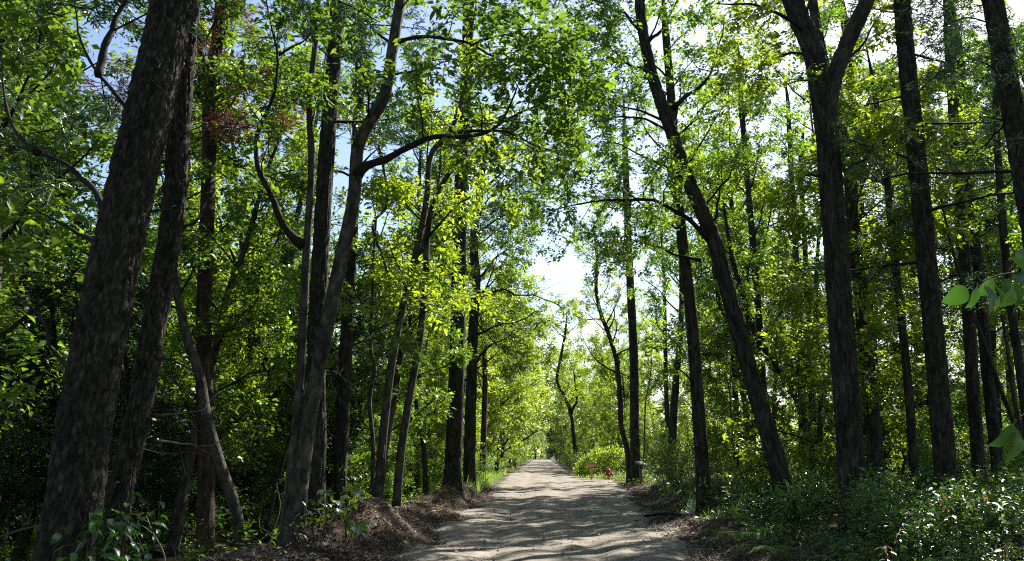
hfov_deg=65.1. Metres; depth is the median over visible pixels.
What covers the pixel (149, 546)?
fallen log
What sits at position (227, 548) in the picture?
ground cover
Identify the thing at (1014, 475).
glossy shrub
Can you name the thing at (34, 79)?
oak tree
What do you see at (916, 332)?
understory tree
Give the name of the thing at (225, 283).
maple tree
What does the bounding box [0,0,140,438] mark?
maple tree
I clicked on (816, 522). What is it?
glossy shrub
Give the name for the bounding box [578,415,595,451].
understory tree
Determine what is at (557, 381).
crooked tree
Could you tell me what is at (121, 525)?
broadleaf plant
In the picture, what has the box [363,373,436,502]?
sapling
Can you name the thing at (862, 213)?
pine tree
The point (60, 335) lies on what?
understory tree
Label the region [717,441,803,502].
leafy shrub
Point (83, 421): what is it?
pine tree
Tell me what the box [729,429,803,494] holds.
leafy shrub
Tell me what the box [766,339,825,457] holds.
understory tree
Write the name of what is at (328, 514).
young plant
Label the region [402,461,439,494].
leafy shrub
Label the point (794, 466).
leafy shrub
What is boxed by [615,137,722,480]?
oak tree
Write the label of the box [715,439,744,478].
leafy shrub
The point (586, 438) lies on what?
understory tree
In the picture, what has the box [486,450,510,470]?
leafy shrub
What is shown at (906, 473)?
glossy shrub
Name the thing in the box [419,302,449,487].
maple tree
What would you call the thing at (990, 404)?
pine tree
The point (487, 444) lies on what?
understory tree
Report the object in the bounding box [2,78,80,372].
maple tree
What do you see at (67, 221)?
oak tree
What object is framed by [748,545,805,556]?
fern
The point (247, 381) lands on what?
understory tree
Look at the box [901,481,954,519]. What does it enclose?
glossy shrub
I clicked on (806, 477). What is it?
glossy shrub
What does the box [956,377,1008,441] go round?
understory tree
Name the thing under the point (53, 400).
cedar tree
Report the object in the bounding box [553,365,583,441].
spreading maple
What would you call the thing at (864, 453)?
leafy shrub
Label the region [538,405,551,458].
spreading maple
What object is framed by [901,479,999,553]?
glossy shrub
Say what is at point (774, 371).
oak tree
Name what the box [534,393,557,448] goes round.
spreading maple
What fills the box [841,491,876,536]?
leafy shrub
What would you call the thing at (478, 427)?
spreading maple
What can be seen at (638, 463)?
mailbox
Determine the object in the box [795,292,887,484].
understory tree
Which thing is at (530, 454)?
woods
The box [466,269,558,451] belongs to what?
spreading maple
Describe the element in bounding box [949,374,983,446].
understory tree
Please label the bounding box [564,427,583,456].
understory tree
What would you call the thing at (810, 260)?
slim tree
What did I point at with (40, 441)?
understory tree
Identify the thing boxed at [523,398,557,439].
spreading maple
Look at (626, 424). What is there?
understory tree
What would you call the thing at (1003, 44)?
pine tree
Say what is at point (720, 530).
fern
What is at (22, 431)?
understory tree
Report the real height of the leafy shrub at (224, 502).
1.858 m
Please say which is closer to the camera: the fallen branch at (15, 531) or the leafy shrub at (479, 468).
the fallen branch at (15, 531)
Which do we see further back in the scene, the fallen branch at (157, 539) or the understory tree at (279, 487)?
the understory tree at (279, 487)
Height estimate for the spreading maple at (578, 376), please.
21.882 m
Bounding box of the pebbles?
[380,489,696,560]
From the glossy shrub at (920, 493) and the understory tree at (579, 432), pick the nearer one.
the glossy shrub at (920, 493)
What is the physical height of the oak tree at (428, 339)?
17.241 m
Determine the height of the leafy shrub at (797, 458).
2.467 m
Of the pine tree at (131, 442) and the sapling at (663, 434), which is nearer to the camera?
the pine tree at (131, 442)
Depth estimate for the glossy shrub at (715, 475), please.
23.74 m
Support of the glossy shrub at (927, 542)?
on the ground at (459, 501)
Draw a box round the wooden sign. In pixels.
[586,461,596,478]
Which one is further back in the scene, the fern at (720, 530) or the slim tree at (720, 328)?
the slim tree at (720, 328)
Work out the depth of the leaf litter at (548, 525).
16.81 m
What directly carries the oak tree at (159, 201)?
on the ground at (459, 501)
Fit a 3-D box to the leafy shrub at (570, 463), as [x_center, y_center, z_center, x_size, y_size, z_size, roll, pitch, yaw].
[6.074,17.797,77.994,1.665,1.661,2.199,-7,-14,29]
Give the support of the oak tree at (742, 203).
on the ground at (459, 501)
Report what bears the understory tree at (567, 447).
on the ground at (459, 501)
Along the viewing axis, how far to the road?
17.77 m
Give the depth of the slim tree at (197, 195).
29.05 m
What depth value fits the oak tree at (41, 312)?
31.77 m
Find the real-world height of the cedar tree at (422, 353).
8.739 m
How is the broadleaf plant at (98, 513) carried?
on the ground at (459, 501)
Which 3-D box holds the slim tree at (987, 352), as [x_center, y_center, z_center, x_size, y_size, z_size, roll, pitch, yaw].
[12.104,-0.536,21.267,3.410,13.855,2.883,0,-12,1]
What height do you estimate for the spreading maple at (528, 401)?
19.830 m
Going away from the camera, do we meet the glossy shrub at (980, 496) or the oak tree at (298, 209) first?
the glossy shrub at (980, 496)
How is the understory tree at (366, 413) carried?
on the ground at (459, 501)
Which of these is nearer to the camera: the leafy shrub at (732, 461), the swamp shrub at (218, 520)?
the swamp shrub at (218, 520)
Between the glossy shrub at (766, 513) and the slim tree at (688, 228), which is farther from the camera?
the slim tree at (688, 228)
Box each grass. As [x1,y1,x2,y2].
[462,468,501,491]
[618,471,830,542]
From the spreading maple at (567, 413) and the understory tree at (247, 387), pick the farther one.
the spreading maple at (567, 413)
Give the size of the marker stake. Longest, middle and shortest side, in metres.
0.550 x 0.065 x 0.022 m
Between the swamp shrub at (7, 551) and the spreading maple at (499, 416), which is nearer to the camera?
the swamp shrub at (7, 551)
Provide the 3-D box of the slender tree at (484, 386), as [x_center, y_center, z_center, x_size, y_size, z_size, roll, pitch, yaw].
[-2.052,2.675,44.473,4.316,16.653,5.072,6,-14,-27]
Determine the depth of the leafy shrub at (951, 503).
10.08 m
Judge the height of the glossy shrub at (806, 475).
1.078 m
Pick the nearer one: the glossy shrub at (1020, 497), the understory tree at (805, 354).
the glossy shrub at (1020, 497)
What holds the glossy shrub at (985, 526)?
on the ground at (459, 501)
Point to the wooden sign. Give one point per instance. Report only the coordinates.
(590, 464)
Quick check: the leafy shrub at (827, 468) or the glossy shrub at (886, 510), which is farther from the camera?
the leafy shrub at (827, 468)
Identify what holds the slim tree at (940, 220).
on the ground at (459, 501)
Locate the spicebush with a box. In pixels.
[942,248,1023,463]
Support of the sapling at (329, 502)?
on the ground at (459, 501)
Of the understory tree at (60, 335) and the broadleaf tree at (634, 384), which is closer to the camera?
the understory tree at (60, 335)
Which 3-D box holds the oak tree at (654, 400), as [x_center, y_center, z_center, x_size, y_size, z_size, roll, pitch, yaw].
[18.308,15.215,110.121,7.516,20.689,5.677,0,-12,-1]
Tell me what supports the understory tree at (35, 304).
on the ground at (459, 501)
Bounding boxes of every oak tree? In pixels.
[0,0,135,177]
[0,1,84,307]
[1,96,74,508]
[4,6,109,514]
[146,175,164,237]
[235,16,378,488]
[355,27,489,499]
[406,151,524,425]
[421,243,469,442]
[432,100,589,489]
[465,223,491,343]
[509,0,793,496]
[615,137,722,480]
[617,337,648,456]
[626,319,669,433]
[665,27,824,370]
[699,317,738,412]
[704,0,931,534]
[723,201,813,423]
[912,107,1023,453]
[944,241,1015,388]
[952,302,1017,425]
[962,0,1023,323]
[979,19,1023,316]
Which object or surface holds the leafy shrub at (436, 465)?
on the ground at (459, 501)
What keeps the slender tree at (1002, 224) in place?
on the ground at (459, 501)
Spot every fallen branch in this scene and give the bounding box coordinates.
[0,506,39,537]
[135,514,174,560]
[139,520,231,536]
[259,480,281,544]
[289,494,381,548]
[643,496,697,516]
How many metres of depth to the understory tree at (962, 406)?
28.99 m
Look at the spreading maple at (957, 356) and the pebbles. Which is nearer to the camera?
the pebbles
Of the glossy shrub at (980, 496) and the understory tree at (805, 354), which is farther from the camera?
the understory tree at (805, 354)
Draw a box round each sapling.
[185,347,263,483]
[319,476,376,550]
[326,410,373,507]
[347,411,432,504]
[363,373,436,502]
[406,417,438,473]
[512,447,520,465]
[643,429,668,475]
[649,419,679,464]
[683,404,732,477]
[705,395,743,475]
[951,398,1018,476]
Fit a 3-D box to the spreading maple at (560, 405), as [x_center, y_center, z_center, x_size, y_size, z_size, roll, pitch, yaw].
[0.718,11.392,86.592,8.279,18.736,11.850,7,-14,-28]
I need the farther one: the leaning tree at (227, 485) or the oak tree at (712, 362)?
the oak tree at (712, 362)
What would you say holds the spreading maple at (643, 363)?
on the ground at (459, 501)
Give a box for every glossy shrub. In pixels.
[692,466,737,498]
[698,471,745,506]
[716,471,771,516]
[736,471,771,504]
[739,485,791,534]
[762,493,800,525]
[767,475,833,535]
[782,466,834,511]
[789,469,836,521]
[792,469,825,480]
[794,507,828,534]
[797,479,837,527]
[827,470,837,511]
[831,480,912,546]
[835,467,925,552]
[837,474,883,539]
[846,483,919,559]
[877,496,960,560]
[882,469,987,545]
[893,464,933,481]
[898,482,934,501]
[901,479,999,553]
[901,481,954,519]
[902,466,934,494]
[907,445,973,492]
[935,523,1021,560]
[939,484,1023,560]
[942,479,1023,542]
[944,465,1012,536]
[959,471,1011,503]
[970,468,1023,539]
[986,462,1023,548]
[1014,460,1023,491]
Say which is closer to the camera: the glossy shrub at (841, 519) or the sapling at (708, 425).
the glossy shrub at (841, 519)
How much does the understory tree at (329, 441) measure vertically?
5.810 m
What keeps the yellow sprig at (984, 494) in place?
on the ground at (459, 501)
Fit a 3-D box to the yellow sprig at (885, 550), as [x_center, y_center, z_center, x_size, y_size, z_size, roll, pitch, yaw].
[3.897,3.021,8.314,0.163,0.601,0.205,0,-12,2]
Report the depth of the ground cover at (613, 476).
50.81 m
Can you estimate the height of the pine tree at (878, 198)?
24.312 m
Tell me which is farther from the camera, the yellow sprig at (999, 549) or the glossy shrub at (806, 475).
the glossy shrub at (806, 475)
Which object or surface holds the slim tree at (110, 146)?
on the ground at (459, 501)
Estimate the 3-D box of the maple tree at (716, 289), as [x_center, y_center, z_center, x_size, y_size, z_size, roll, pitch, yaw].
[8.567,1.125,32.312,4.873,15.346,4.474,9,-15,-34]
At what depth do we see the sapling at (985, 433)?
33.97 m
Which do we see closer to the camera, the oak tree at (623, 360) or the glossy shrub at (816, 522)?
the glossy shrub at (816, 522)
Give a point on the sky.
(570, 269)
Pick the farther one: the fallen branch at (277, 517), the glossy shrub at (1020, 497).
the fallen branch at (277, 517)
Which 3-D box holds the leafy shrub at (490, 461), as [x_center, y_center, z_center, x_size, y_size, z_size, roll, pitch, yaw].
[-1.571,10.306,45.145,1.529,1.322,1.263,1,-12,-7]
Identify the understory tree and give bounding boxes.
[0,277,52,479]
[0,321,61,529]
[1,387,48,517]
[3,287,62,494]
[20,157,271,524]
[45,312,164,501]
[144,376,190,517]
[174,281,286,520]
[176,283,309,506]
[214,306,289,512]
[229,359,306,518]
[248,337,338,528]
[278,361,370,513]
[330,355,433,503]
[352,332,389,415]
[361,395,408,497]
[417,364,482,474]
[419,390,464,484]
[463,403,490,470]
[486,435,494,455]
[487,400,527,462]
[547,419,567,456]
[562,435,572,460]
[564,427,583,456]
[572,426,588,453]
[575,398,605,455]
[575,424,585,449]
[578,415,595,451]
[584,406,616,457]
[587,385,629,464]
[587,403,610,449]
[615,403,650,461]
[620,407,653,462]
[628,405,651,450]
[639,413,660,468]
[658,414,684,459]
[673,308,798,487]
[701,347,754,458]
[714,55,981,512]
[754,364,797,460]
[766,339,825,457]
[777,237,930,468]
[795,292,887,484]
[825,250,955,467]
[826,317,923,472]
[855,274,1006,484]
[938,164,1023,407]
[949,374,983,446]
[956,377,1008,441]
[978,364,1023,471]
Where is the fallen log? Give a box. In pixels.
[126,544,273,550]
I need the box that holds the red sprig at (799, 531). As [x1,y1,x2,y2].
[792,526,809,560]
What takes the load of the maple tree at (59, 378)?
on the ground at (459, 501)
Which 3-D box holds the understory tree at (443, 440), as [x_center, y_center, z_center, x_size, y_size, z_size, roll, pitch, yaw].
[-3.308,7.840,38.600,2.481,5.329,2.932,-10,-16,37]
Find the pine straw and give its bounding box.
[189,482,882,560]
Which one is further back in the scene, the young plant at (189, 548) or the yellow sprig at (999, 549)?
the young plant at (189, 548)
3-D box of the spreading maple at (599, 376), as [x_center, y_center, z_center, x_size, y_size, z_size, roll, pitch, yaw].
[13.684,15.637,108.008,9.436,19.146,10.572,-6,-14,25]
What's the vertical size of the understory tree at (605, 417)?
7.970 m
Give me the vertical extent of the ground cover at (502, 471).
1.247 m
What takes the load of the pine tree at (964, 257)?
on the ground at (459, 501)
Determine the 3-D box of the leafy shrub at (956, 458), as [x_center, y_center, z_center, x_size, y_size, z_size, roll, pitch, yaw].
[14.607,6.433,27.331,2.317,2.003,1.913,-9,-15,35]
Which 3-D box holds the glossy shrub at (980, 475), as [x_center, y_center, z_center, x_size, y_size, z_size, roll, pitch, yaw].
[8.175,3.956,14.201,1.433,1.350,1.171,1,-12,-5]
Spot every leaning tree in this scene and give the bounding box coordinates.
[73,68,278,548]
[692,197,834,502]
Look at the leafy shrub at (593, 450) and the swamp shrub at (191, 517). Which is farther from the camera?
the leafy shrub at (593, 450)
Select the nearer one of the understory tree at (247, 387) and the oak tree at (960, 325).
the understory tree at (247, 387)
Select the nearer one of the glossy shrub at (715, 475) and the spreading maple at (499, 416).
the glossy shrub at (715, 475)
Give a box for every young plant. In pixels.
[181,541,207,560]
[273,485,334,548]
[338,462,368,507]
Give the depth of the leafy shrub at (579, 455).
74.75 m
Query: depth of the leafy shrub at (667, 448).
37.57 m
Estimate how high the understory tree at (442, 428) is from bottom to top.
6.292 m
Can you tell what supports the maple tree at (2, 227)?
on the ground at (459, 501)
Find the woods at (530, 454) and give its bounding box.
[527,428,651,458]
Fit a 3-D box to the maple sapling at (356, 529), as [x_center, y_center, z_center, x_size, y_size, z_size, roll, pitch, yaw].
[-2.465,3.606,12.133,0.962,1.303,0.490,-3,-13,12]
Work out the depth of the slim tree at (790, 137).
27.13 m
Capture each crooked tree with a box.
[533,290,591,461]
[560,202,665,483]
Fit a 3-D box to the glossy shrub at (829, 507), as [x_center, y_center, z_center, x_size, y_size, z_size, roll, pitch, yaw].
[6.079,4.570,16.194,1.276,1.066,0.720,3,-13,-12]
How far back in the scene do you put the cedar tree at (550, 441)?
180.76 m
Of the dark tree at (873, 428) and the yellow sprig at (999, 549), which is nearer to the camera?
the yellow sprig at (999, 549)
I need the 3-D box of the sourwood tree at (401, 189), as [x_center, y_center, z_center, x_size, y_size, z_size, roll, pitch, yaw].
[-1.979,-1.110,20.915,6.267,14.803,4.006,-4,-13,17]
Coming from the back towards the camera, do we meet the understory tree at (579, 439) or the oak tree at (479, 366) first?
the understory tree at (579, 439)
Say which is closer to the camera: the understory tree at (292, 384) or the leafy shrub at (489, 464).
the understory tree at (292, 384)
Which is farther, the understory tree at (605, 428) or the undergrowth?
the understory tree at (605, 428)
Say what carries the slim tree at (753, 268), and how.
on the ground at (459, 501)
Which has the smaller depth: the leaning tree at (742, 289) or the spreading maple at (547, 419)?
the leaning tree at (742, 289)
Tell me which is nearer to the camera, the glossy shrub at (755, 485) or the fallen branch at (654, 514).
the fallen branch at (654, 514)
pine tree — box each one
[0,0,385,560]
[40,1,265,560]
[252,0,420,514]
[257,0,445,529]
[395,0,530,500]
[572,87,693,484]
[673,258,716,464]
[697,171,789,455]
[743,168,829,419]
[765,0,918,480]
[776,0,1023,525]
[841,57,958,400]
[844,0,1023,383]
[886,0,1023,485]
[889,0,1023,487]
[939,50,1020,481]
[949,89,1023,350]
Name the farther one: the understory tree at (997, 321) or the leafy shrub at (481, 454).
the leafy shrub at (481, 454)
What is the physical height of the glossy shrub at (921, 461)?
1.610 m
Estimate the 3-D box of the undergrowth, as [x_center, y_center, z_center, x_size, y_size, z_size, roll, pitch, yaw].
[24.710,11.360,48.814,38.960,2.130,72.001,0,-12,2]
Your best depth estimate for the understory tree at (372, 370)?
45.39 m
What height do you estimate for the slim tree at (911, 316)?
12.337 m
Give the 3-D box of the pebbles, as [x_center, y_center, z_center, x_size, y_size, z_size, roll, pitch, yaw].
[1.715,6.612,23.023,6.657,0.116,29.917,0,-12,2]
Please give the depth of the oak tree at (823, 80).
15.83 m
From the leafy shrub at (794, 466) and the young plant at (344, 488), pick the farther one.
the leafy shrub at (794, 466)
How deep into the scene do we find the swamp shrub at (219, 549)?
13.81 m
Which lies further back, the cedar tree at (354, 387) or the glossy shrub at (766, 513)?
the cedar tree at (354, 387)
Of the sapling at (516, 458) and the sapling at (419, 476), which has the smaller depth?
the sapling at (419, 476)
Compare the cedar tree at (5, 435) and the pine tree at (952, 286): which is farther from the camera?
the pine tree at (952, 286)
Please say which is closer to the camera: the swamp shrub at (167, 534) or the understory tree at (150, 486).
the swamp shrub at (167, 534)
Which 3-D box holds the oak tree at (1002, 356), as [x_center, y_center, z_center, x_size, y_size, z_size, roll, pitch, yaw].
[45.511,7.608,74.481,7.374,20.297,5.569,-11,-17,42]
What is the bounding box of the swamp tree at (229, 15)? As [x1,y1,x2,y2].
[49,0,316,559]
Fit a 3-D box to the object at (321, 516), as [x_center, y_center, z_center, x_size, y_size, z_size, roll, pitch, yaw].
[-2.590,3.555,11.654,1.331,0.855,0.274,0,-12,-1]
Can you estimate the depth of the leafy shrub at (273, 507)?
25.95 m
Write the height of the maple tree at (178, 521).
12.788 m
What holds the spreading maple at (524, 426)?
on the ground at (459, 501)
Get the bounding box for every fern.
[698,528,739,536]
[712,507,748,514]
[714,531,759,540]
[727,544,774,554]
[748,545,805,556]
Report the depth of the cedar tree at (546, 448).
210.49 m
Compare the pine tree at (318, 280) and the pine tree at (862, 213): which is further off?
the pine tree at (862, 213)
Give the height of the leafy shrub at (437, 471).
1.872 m
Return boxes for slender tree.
[377,233,444,495]
[446,185,512,475]
[835,0,958,494]
[942,0,1023,451]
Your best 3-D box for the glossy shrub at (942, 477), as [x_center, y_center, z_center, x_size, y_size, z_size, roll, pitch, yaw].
[6.158,3.349,11.721,1.331,1.176,1.148,-8,-14,31]
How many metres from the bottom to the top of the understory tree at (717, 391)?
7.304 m
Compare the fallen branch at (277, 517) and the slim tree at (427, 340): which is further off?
the slim tree at (427, 340)
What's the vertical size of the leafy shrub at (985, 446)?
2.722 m
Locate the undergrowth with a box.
[581,450,1018,519]
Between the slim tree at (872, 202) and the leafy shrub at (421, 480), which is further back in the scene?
the leafy shrub at (421, 480)
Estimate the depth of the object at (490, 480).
38.40 m
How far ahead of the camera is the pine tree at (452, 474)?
28.14 m
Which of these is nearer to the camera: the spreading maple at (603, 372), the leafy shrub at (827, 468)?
the leafy shrub at (827, 468)
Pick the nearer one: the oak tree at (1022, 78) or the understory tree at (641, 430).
the oak tree at (1022, 78)
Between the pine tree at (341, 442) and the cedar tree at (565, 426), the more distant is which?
the cedar tree at (565, 426)
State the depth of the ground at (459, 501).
14.62 m
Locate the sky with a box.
[6,0,1023,454]
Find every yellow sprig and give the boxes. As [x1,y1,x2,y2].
[875,545,894,560]
[894,521,908,560]
[937,489,961,547]
[982,485,1006,560]
[992,539,1014,560]
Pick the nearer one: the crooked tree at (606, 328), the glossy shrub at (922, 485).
the glossy shrub at (922, 485)
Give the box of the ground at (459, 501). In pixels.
[0,456,1023,560]
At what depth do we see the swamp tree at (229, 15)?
17.11 m
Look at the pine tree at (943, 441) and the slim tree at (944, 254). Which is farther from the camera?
the slim tree at (944, 254)
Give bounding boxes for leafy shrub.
[215,476,264,517]
[244,480,282,518]
[389,463,436,496]
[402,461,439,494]
[408,443,463,490]
[422,461,444,491]
[462,442,489,468]
[475,457,494,484]
[476,453,496,470]
[476,453,498,472]
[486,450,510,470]
[565,458,577,470]
[566,449,588,466]
[572,448,587,470]
[581,441,613,455]
[634,432,685,488]
[646,432,692,478]
[649,434,709,485]
[653,455,689,490]
[654,437,695,502]
[665,427,712,481]
[681,457,724,489]
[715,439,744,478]
[715,451,744,480]
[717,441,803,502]
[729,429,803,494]
[782,428,825,475]
[783,434,830,475]
[793,429,836,499]
[812,411,866,492]
[823,427,893,478]
[825,466,836,488]
[825,473,899,507]
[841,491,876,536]
[868,467,919,499]
[868,468,989,557]
[885,434,933,477]
[886,451,927,485]
[887,462,932,490]
[903,444,969,477]
[904,424,988,471]
[955,425,1021,477]
[956,439,990,474]
[984,417,1021,484]
[984,439,1023,476]
[986,450,1023,488]
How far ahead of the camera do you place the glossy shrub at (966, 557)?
8.14 m
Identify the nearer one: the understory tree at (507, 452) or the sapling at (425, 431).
the sapling at (425, 431)
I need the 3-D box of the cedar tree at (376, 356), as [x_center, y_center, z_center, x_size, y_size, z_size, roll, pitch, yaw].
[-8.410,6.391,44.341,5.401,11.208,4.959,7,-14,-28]
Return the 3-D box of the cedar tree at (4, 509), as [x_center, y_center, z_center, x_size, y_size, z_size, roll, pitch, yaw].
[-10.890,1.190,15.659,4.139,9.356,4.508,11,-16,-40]
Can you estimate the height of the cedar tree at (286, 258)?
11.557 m
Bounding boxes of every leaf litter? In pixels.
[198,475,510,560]
[379,482,705,560]
[616,482,870,560]
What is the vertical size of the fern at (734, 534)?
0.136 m
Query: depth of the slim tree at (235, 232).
34.58 m
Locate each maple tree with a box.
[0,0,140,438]
[0,6,64,352]
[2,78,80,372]
[12,127,96,519]
[101,83,266,516]
[146,15,327,555]
[157,17,330,524]
[255,216,331,498]
[294,245,362,424]
[310,229,364,398]
[351,80,484,484]
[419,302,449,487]
[655,119,789,486]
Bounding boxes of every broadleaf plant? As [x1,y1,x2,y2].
[0,543,92,560]
[49,489,142,560]
[79,482,142,560]
[86,495,167,560]
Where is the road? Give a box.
[368,459,717,560]
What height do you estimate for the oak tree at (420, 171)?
18.698 m
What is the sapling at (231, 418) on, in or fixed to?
on the ground at (459, 501)
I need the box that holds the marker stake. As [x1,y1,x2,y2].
[690,498,692,513]
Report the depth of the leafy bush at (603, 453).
57.63 m
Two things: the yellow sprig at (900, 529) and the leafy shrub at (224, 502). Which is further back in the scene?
the leafy shrub at (224, 502)
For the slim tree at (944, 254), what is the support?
on the ground at (459, 501)
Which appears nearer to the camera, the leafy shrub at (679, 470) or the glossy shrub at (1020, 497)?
the glossy shrub at (1020, 497)
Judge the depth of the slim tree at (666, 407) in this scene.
52.10 m
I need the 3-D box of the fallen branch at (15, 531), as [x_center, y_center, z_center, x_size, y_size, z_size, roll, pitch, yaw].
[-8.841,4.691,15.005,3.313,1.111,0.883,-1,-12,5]
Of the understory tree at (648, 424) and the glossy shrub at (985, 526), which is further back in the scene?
the understory tree at (648, 424)
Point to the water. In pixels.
(24, 553)
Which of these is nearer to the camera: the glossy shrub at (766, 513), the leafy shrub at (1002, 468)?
the glossy shrub at (766, 513)
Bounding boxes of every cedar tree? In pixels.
[0,116,82,533]
[0,159,130,512]
[0,383,21,501]
[45,236,196,524]
[53,227,215,551]
[157,257,246,505]
[234,206,382,498]
[259,226,401,502]
[331,313,390,439]
[362,351,427,465]
[543,411,562,460]
[544,416,565,458]
[553,417,572,459]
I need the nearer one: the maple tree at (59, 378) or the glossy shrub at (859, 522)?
the glossy shrub at (859, 522)
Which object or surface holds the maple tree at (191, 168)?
on the ground at (459, 501)
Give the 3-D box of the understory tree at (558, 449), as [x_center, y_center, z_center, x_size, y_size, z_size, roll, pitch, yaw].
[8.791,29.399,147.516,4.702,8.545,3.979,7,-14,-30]
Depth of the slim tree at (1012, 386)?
26.65 m
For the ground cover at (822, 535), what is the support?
on the ground at (459, 501)
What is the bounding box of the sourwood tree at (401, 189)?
[328,0,550,507]
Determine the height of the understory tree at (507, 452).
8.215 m
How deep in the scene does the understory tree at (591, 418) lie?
84.97 m
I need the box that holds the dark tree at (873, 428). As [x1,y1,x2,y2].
[750,0,933,490]
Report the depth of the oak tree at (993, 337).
30.40 m
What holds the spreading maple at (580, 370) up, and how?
on the ground at (459, 501)
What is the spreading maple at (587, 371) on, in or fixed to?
on the ground at (459, 501)
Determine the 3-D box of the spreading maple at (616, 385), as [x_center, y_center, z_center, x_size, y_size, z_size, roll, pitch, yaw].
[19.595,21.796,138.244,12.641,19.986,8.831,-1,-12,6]
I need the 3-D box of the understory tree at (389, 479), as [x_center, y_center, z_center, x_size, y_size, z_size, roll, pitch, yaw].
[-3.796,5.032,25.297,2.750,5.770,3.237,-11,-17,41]
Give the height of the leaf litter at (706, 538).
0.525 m
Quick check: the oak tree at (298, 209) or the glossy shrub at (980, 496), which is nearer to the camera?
the glossy shrub at (980, 496)
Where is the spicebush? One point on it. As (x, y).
(1010, 293)
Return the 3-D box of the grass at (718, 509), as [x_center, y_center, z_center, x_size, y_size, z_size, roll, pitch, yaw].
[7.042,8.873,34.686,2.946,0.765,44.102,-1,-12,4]
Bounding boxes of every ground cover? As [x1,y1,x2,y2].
[206,480,442,558]
[462,466,514,487]
[570,471,660,485]
[643,474,1023,560]
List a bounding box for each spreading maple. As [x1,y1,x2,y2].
[403,284,508,455]
[430,302,538,449]
[443,296,548,458]
[466,257,558,473]
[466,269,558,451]
[467,304,546,436]
[476,286,551,473]
[507,310,567,470]
[511,307,566,467]
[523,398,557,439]
[524,414,548,459]
[529,431,545,458]
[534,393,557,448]
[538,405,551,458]
[549,351,594,442]
[550,343,612,443]
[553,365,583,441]
[565,345,616,451]
[582,326,651,445]
[586,315,664,437]
[601,356,661,430]
[624,311,692,439]
[662,340,740,462]
[943,299,1018,451]
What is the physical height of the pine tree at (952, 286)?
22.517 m
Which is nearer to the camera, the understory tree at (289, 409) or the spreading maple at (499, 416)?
the understory tree at (289, 409)
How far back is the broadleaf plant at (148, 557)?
6.98 m
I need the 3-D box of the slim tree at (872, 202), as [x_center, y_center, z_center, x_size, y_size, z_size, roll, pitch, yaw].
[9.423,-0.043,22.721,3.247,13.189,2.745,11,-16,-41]
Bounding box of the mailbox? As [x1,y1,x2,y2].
[634,461,647,484]
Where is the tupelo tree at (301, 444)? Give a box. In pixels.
[213,0,623,549]
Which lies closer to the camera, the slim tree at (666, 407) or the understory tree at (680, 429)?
the slim tree at (666, 407)
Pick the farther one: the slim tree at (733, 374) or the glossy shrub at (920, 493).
the slim tree at (733, 374)
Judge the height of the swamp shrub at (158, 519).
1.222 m
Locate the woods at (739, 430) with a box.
[642,392,1004,463]
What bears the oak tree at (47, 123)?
on the ground at (459, 501)
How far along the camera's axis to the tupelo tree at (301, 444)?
13.34 m
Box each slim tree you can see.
[89,137,157,261]
[145,100,224,409]
[196,173,270,503]
[262,93,380,540]
[409,239,450,493]
[594,0,753,513]
[635,192,685,466]
[636,294,668,473]
[656,165,728,321]
[671,107,764,484]
[691,167,763,350]
[694,24,815,495]
[699,273,729,433]
[754,27,830,472]
[756,98,827,474]
[770,2,872,477]
[807,206,852,474]
[809,89,890,277]
[865,49,950,435]
[878,17,1023,455]
[878,105,971,486]
[888,254,948,457]
[892,159,952,458]
[934,103,1023,438]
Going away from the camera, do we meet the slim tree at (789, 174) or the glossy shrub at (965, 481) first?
the glossy shrub at (965, 481)
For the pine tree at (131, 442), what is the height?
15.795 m
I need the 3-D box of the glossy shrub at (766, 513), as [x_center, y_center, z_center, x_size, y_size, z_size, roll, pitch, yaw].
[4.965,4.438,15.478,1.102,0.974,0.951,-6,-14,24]
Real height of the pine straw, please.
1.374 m
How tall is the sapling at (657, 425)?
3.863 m
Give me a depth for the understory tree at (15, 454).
25.90 m
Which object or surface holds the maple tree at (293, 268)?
on the ground at (459, 501)
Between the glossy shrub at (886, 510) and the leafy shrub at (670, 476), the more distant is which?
the leafy shrub at (670, 476)
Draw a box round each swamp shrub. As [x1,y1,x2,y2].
[0,536,16,560]
[128,512,190,554]
[128,520,166,533]
[141,501,193,537]
[162,506,216,541]
[168,485,261,549]
[175,507,256,560]
[242,496,279,534]
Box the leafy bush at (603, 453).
[571,443,646,477]
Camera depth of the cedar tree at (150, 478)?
23.47 m
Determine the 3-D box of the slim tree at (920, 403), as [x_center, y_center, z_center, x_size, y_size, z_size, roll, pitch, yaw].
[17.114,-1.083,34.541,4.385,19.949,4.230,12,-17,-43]
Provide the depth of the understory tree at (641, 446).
86.87 m
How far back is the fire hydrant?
51.26 m
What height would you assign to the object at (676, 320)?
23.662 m
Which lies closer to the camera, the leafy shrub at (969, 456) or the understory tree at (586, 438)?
the leafy shrub at (969, 456)
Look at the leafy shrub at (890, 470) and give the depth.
28.14 m
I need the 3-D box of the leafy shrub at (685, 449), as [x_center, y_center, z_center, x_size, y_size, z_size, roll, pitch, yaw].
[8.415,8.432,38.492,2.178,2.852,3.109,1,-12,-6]
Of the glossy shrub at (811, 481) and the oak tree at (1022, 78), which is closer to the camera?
the glossy shrub at (811, 481)
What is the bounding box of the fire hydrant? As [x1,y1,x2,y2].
[604,468,612,479]
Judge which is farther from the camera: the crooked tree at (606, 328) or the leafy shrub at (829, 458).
the crooked tree at (606, 328)
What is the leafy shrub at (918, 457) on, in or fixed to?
on the ground at (459, 501)

